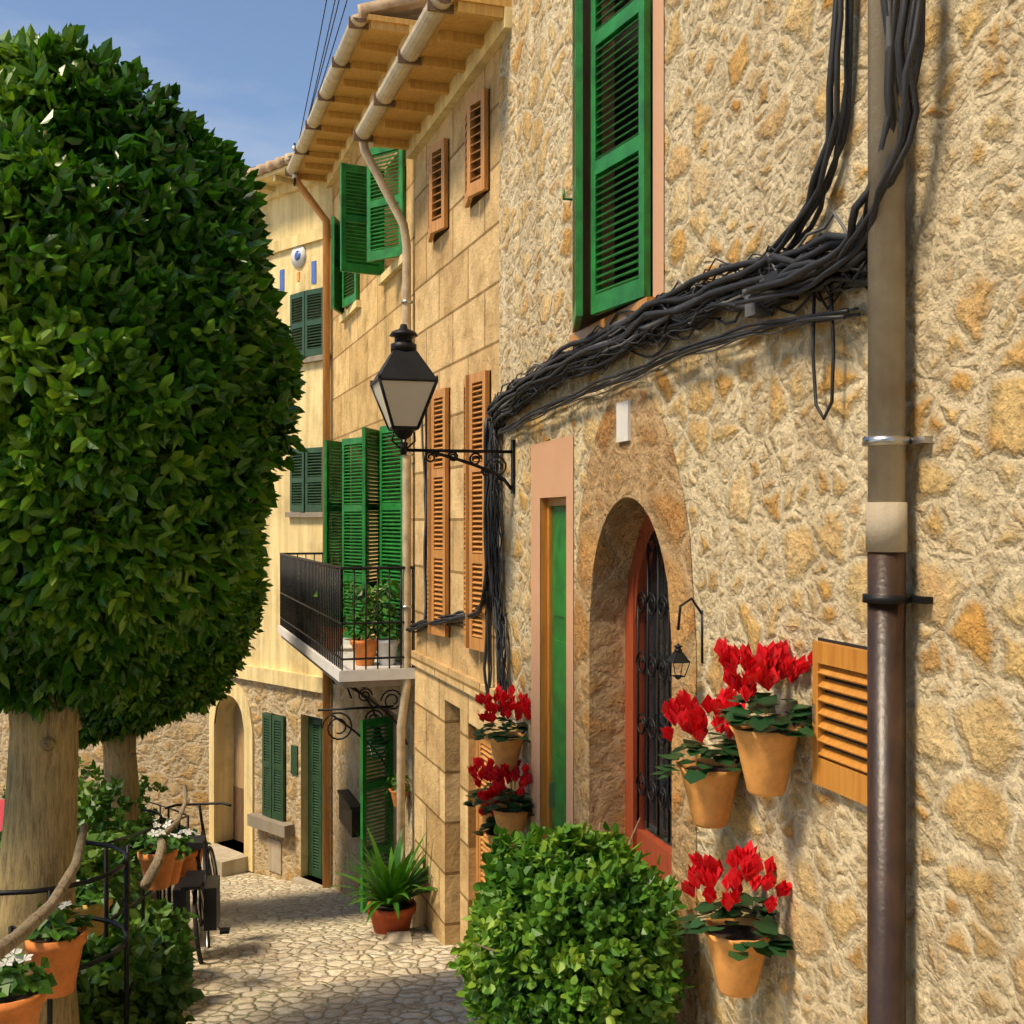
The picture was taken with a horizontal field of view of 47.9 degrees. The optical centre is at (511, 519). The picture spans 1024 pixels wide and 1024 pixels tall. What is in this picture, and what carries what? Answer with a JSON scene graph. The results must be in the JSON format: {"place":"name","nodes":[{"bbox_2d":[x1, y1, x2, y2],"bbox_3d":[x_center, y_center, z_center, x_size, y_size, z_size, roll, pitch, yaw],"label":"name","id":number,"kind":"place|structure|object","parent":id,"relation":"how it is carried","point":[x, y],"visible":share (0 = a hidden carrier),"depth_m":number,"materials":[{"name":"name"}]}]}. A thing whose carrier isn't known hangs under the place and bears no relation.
{"place":"outdoors","nodes":[
{"label":"outdoors","id":0,"kind":"place"},
{"bbox_2d":[0,784,186,959],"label":"dry branches","id":1,"kind":"object","parent":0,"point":[19,935],"visible":0.87,"depth_m":4.75,"materials":[{"name":"brown wood"}]},
{"bbox_2d":[0,0,374,167],"label":"sky","id":2,"kind":"structure","parent":0,"point":[246,66],"materials":[{"name":"blue"}]},
{"bbox_2d":[171,872,479,1023],"bbox_3d":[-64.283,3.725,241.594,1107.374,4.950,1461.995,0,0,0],"label":"ground","id":3,"kind":"structure","parent":0,"point":[285,952],"depth_m":8.60,"materials":[{"name":"stone"}]},
{"bbox_2d":[0,799,4,831],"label":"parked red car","id":4,"kind":"object","parent":3,"relation":"on","point":[2,801],"depth_m":12.45,"materials":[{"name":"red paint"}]},
{"bbox_2d":[0,948,57,1023],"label":"rail pot","id":5,"kind":"object","parent":3,"relation":"on","point":[23,997],"visible":0.98,"depth_m":4.46,"materials":[{"name":"ceramic"}]},
{"bbox_2d":[8,901,94,998],"bbox_3d":[-2.159,2.291,5.425,0.344,1.014,0.353,0,0,39],"label":"rail pot","id":6,"kind":"object","parent":3,"relation":"on","point":[62,952],"visible":0.76,"depth_m":5.35,"materials":[{"name":"ceramic"}]},
{"bbox_2d":[0,799,188,1023],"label":"iron railing","id":7,"kind":"object","parent":3,"relation":"on","point":[106,920],"visible":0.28,"depth_m":5.94,"materials":[{"name":"black metal"}]},
{"bbox_2d":[76,872,123,935],"bbox_3d":[-2.543,2.651,6.998,0.310,1.010,0.348,0,0,-45],"label":"rail pot","id":8,"kind":"object","parent":3,"relation":"on","point":[89,899],"visible":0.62,"depth_m":6.93,"materials":[{"name":"yellow ceramic"}]},
{"bbox_2d":[0,755,204,1023],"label":"shrubs","id":9,"kind":"object","parent":3,"relation":"on","point":[162,959],"visible":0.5,"depth_m":6.52,"materials":[{"name":"green plant"}]},
{"bbox_2d":[0,706,208,841],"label":"stone wall","id":10,"kind":"structure","parent":3,"relation":"on","point":[174,757],"depth_m":17.34,"materials":[{"name":"beige stone"}]},
{"bbox_2d":[126,820,179,926],"bbox_3d":[-2.442,2.709,7.890,0.331,1.264,0.318,0,0,40],"label":"rail pot","id":11,"kind":"object","parent":3,"relation":"on","point":[146,852],"visible":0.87,"depth_m":7.83,"materials":[{"name":"ceramic"}]},
{"bbox_2d":[0,22,308,1023],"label":"tree","id":12,"kind":"object","parent":3,"relation":"on","point":[152,358],"visible":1,"depth_m":5.07,"materials":[{"name":"green plant"}]},
{"bbox_2d":[148,887,198,946],"bbox_3d":[-6.006,3.555,9.938,6.394,4.724,29.796,0,0,-20],"label":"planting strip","id":13,"kind":"object","parent":3,"relation":"on","point":[153,894],"visible":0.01,"depth_m":12.58,"materials":[{"name":"stone"}]},
{"bbox_2d":[154,834,193,884],"bbox_3d":[-2.630,2.980,8.795,0.320,1.130,0.318,0,0,37],"label":"rail pot","id":14,"kind":"object","parent":3,"relation":"on","point":[178,864],"visible":0.25,"depth_m":8.76,"materials":[{"name":"ceramic"}]},
{"bbox_2d":[78,556,273,890],"bbox_3d":[-4.151,1.721,12.174,3.151,5.228,3.020,0,0,0],"label":"tree","id":15,"kind":"object","parent":3,"relation":"on","point":[197,679],"visible":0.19,"depth_m":11.76,"materials":[{"name":"green plant"}]},
{"bbox_2d":[157,829,197,899],"bbox_3d":[-2.816,3.181,9.695,0.345,1.115,0.303,0,0,12],"label":"rail pot","id":16,"kind":"object","parent":3,"relation":"on","point":[188,863],"visible":0.34,"depth_m":9.64,"materials":[{"name":"ceramic"}]},
{"bbox_2d":[163,825,192,898],"bbox_3d":[-3.523,3.755,12.213,0.337,1.069,0.269,0,0,0],"label":"rail pot","id":17,"kind":"object","parent":3,"relation":"on","point":[182,827],"visible":0.16,"depth_m":12.18,"materials":[{"name":"ceramic"}]},
{"bbox_2d":[170,828,211,902],"bbox_3d":[-2.939,3.386,10.606,0.343,1.093,0.309,0,0,-45],"label":"rail pot","id":18,"kind":"object","parent":3,"relation":"on","point":[191,832],"visible":0.21,"depth_m":10.59,"materials":[{"name":"ceramic"}]},
{"bbox_2d":[165,802,231,963],"bbox_3d":[-2.700,3.116,9.991,0.569,1.170,1.739,0,0,-20],"label":"bicycle","id":19,"kind":"object","parent":3,"relation":"on","point":[207,888],"visible":0.91,"depth_m":9.42,"materials":[{"name":"black metal"}]},
{"bbox_2d":[214,152,331,885],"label":"pale yellow house","id":20,"kind":"structure","parent":3,"relation":"on","point":[279,676],"depth_m":15.78,"materials":[{"name":"beige paint"}]},
{"bbox_2d":[201,287,322,885],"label":"shutters and doors","id":21,"kind":"structure","parent":20,"relation":"attached to","point":[306,488],"depth_m":15.88,"materials":[{"name":"green wood"}]},
{"bbox_2d":[251,0,347,185],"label":"overhead wires","id":22,"kind":"object","parent":20,"relation":"attached to","point":[294,176],"visible":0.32,"depth_m":12.45,"materials":[{"name":"rubber"}]},
{"bbox_2d":[285,0,426,927],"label":"building","id":23,"kind":"structure","parent":3,"relation":"on","point":[375,36],"depth_m":12.68,"materials":[{"name":"beige stone"}]},
{"bbox_2d":[278,552,414,773],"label":"balcony","id":24,"kind":"structure","parent":23,"relation":"attached to","point":[312,606],"depth_m":10.85,"materials":[{"name":"white paint"}]},
{"bbox_2d":[324,147,405,911],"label":"green shutters","id":25,"kind":"object","parent":23,"relation":"attached to","point":[358,238],"visible":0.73,"depth_m":11.62,"materials":[{"name":"green wood"}]},
{"bbox_2d":[324,826,437,943],"bbox_3d":[-1.047,3.204,10.077,1.258,1.062,1.493,0,0,0],"label":"potted plant","id":26,"kind":"object","parent":3,"relation":"on","point":[390,907],"visible":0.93,"depth_m":9.98,"materials":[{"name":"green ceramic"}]},
{"bbox_2d":[353,0,511,945],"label":"building facade","id":27,"kind":"structure","parent":3,"relation":"on","point":[444,66],"depth_m":9.26,"materials":[{"name":"beige stone"}]},
{"bbox_2d":[359,141,412,862],"bbox_3d":[-1.157,0.667,10.514,0.516,8.266,0.118,0,0,-23],"label":"house downpipe","id":28,"kind":"object","parent":27,"relation":"attached to","point":[406,301],"depth_m":10.55,"materials":[{"name":"beige metal"}]},
{"bbox_2d":[406,411,491,694],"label":"cables","id":29,"kind":"object","parent":27,"relation":"attached to","point":[486,596],"depth_m":8.22,"materials":[{"name":"rubber"}]},
{"bbox_2d":[427,88,491,892],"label":"window shutters","id":30,"kind":"object","parent":27,"relation":"attached to","point":[474,628],"visible":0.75,"depth_m":8.77,"materials":[{"name":"brown wood"}]},
{"bbox_2d":[446,817,695,1023],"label":"bush","id":31,"kind":"object","parent":3,"relation":"on","point":[570,923],"visible":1,"depth_m":4.54,"materials":[{"name":"plant"}]},
{"bbox_2d":[499,0,1023,1023],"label":"stone wall","id":32,"kind":"structure","parent":3,"relation":"on","point":[667,526],"depth_m":4.17,"materials":[{"name":"beige stone"}]},
{"bbox_2d":[370,324,515,493],"bbox_3d":[-0.440,-0.727,7.593,0.945,1.105,0.392,0,0,-15],"label":"street lamp","id":33,"kind":"object","parent":32,"relation":"attached to","point":[403,383],"visible":1,"depth_m":7.43,"materials":[{"name":"metal"}]},
{"bbox_2d":[463,757,514,829],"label":"potted flowers","id":34,"kind":"object","parent":32,"relation":"attached to","point":[478,762],"depth_m":7.71,"materials":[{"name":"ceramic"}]},
{"bbox_2d":[473,784,519,857],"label":"potted flowers","id":35,"kind":"object","parent":32,"relation":"attached to","point":[487,794],"depth_m":7.56,"materials":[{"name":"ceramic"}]},
{"bbox_2d":[473,683,530,771],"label":"potted flowers","id":36,"kind":"object","parent":32,"relation":"attached to","point":[506,744],"depth_m":7.37,"materials":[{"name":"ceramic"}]},
{"bbox_2d":[479,759,533,845],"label":"potted flowers","id":37,"kind":"object","parent":32,"relation":"attached to","point":[510,816],"depth_m":7.25,"materials":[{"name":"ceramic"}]},
{"bbox_2d":[562,0,663,346],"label":"green window shutters","id":38,"kind":"object","parent":32,"relation":"attached to","point":[629,14],"depth_m":5.54,"materials":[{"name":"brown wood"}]},
{"bbox_2d":[649,685,744,828],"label":"potted flowers","id":39,"kind":"object","parent":32,"relation":"attached to","point":[710,778],"depth_m":4.36,"materials":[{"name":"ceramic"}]},
{"bbox_2d":[486,0,925,711],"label":"facade cables","id":40,"kind":"structure","parent":32,"relation":"attached to","point":[774,274],"depth_m":3.98,"materials":[{"name":"rubber"}]},
{"bbox_2d":[673,840,793,997],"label":"potted flowers","id":41,"kind":"object","parent":32,"relation":"attached to","point":[740,947],"depth_m":4.12,"materials":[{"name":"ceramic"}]},
{"bbox_2d":[708,637,813,796],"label":"potted flowers","id":42,"kind":"object","parent":32,"relation":"attached to","point":[766,746],"depth_m":3.92,"materials":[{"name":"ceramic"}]},
{"bbox_2d":[812,637,866,805],"bbox_3d":[1.083,0.645,3.696,0.066,0.496,0.392,0,0,-15],"label":"louvered shutter","id":43,"kind":"object","parent":32,"relation":"attached to","point":[839,715],"visible":0.66,"depth_m":3.72,"materials":[{"name":"orange wood"}]},
{"bbox_2d":[862,0,932,1023],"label":"rain pipe","id":44,"kind":"object","parent":32,"relation":"attached to","point":[886,598],"visible":1,"depth_m":3.32,"materials":[{"name":"brown metal"}]},
{"bbox_2d":[291,172,409,887],"bbox_3d":[-1.767,0.442,12.856,0.518,9.916,4.651,0,0,-22],"label":"drainpipe","id":45,"kind":"object","parent":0,"point":[349,810],"visible":0.54,"depth_m":15.00,"materials":[{"name":"metal"}]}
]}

